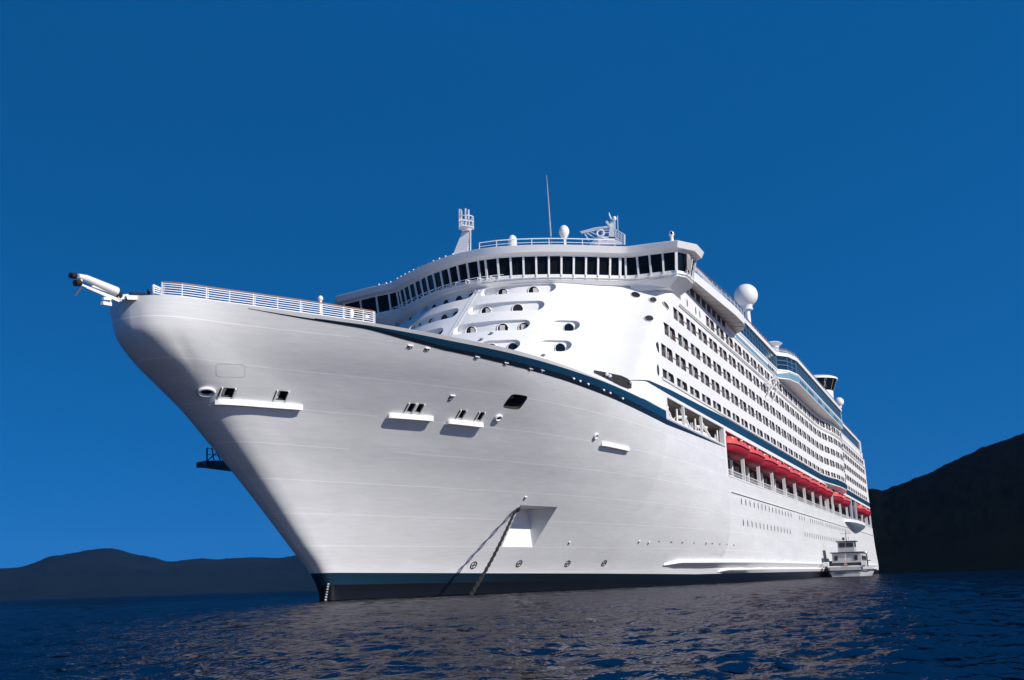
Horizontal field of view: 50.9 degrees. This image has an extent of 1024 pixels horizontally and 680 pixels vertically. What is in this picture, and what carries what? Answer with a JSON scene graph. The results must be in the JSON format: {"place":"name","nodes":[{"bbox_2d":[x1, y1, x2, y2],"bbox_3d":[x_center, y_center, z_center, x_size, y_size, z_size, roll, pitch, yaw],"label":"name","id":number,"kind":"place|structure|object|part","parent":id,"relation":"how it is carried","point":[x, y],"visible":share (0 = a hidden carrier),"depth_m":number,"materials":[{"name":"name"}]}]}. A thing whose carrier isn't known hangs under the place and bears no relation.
{"place":"outdoors","nodes":[
{"label":"outdoors","id":0,"kind":"place"},
{"bbox_2d":[0,548,316,599],"bbox_3d":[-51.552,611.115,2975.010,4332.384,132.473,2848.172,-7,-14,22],"label":"hills","id":1,"kind":"structure","parent":0,"point":[106,572],"depth_m":2336.17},
{"bbox_2d":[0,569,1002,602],"bbox_3d":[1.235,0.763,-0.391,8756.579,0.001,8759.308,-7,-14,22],"label":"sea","id":2,"kind":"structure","parent":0,"point":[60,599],"depth_m":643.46,"materials":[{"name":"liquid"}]},
{"bbox_2d":[0,569,1023,679],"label":"water","id":3,"kind":"structure","parent":0,"point":[954,625],"depth_m":18.37,"materials":[{"name":"blue liquid"}]},
{"bbox_2d":[68,175,878,600],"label":"cruise ship","id":4,"kind":"object","parent":3,"relation":"on","point":[510,417],"visible":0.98,"depth_m":103.25,"materials":[{"name":"paint"}]},
{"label":"cabin window","id":5,"kind":"part","parent":4,"relation":"part of","materials":[{"name":"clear glass"}]},
{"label":"cabin window","id":6,"kind":"part","parent":4,"relation":"part of","materials":[{"name":"grey glass"}]},
{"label":"cabin window","id":7,"kind":"part","parent":4,"relation":"part of","materials":[{"name":"grey glass"}]},
{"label":"cabin window","id":8,"kind":"part","parent":4,"relation":"part of","materials":[{"name":"grey glass"}]},
{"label":"cabin window","id":9,"kind":"part","parent":4,"relation":"part of","materials":[{"name":"grey glass"}]},
{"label":"cabin window","id":10,"kind":"part","parent":4,"relation":"part of","materials":[{"name":"grey glass"}]},
{"bbox_2d":[725,433,749,462],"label":"lifeboat","id":11,"kind":"object","parent":4,"relation":"hanging from","point":[738,449],"visible":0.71,"depth_m":144.95,"materials":[{"name":"red plastic"}]},
{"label":"cabin window","id":12,"kind":"part","parent":4,"relation":"part of","materials":[{"name":"grey glass"}]},
{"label":"cabin window","id":13,"kind":"part","parent":4,"relation":"part of","materials":[{"name":"grey glass"}]},
{"bbox_2d":[736,445,764,469],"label":"lifeboat","id":14,"kind":"object","parent":4,"relation":"hanging from","point":[754,458],"visible":0.64,"depth_m":156.18,"materials":[{"name":"red plastic"}]},
{"bbox_2d":[752,454,778,475],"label":"lifeboat","id":15,"kind":"object","parent":4,"relation":"hanging from","point":[769,465],"visible":0.56,"depth_m":166.92,"materials":[{"name":"red plastic"}]},
{"bbox_2d":[764,461,789,480],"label":"lifeboat","id":16,"kind":"object","parent":4,"relation":"hanging from","point":[782,471],"visible":0.58,"depth_m":177.70,"materials":[{"name":"red plastic"}]},
{"bbox_2d":[777,467,800,485],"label":"lifeboat","id":17,"kind":"object","parent":4,"relation":"hanging from","point":[794,476],"visible":0.5,"depth_m":188.44,"materials":[{"name":"red plastic"}]},
{"bbox_2d":[787,472,809,489],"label":"lifeboat","id":18,"kind":"object","parent":4,"relation":"hanging from","point":[803,482],"visible":0.46,"depth_m":199.37,"materials":[{"name":"red plastic"}]},
{"bbox_2d":[798,477,818,493],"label":"lifeboat","id":19,"kind":"object","parent":4,"relation":"hanging from","point":[813,485],"visible":0.51,"depth_m":210.23,"materials":[{"name":"red plastic"}]},
{"bbox_2d":[807,482,826,497],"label":"lifeboat","id":20,"kind":"object","parent":4,"relation":"hanging from","point":[820,490],"visible":0.44,"depth_m":221.04,"materials":[{"name":"red plastic"}]},
{"bbox_2d":[814,486,832,500],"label":"lifeboat","id":21,"kind":"object","parent":4,"relation":"hanging from","point":[828,494],"visible":0.45,"depth_m":231.79,"materials":[{"name":"red plastic"}]},
{"bbox_2d":[829,491,843,505],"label":"lifeboat","id":22,"kind":"object","parent":4,"relation":"hanging from","point":[838,498],"visible":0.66,"depth_m":250.25,"materials":[{"name":"red plastic"}]},
{"bbox_2d":[835,496,850,508],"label":"lifeboat","id":23,"kind":"object","parent":4,"relation":"hanging from","point":[846,502],"visible":0.57,"depth_m":264.25,"materials":[{"name":"red plastic"}]},
{"bbox_2d":[857,504,866,515],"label":"lifeboat","id":24,"kind":"object","parent":4,"relation":"hanging from","point":[861,510],"visible":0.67,"depth_m":301.98,"materials":[{"name":"red plastic"}]},
{"bbox_2d":[859,508,870,517],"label":"lifeboat","id":25,"kind":"object","parent":4,"relation":"hanging from","point":[867,513],"visible":0.31,"depth_m":315.82,"materials":[{"name":"red plastic"}]},
{"bbox_2d":[823,530,876,576],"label":"harbour launch","id":26,"kind":"object","parent":3,"relation":"on","point":[848,560],"visible":0.96,"depth_m":214.72,"materials":[{"name":"paint"}]},
{"bbox_2d":[0,0,1023,567],"label":"sky","id":27,"kind":"structure","parent":0,"point":[858,165],"materials":[{"name":"blue"}]},
{"bbox_2d":[858,433,1023,572],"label":"hill","id":28,"kind":"structure","parent":0,"point":[964,513],"depth_m":472.16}
]}

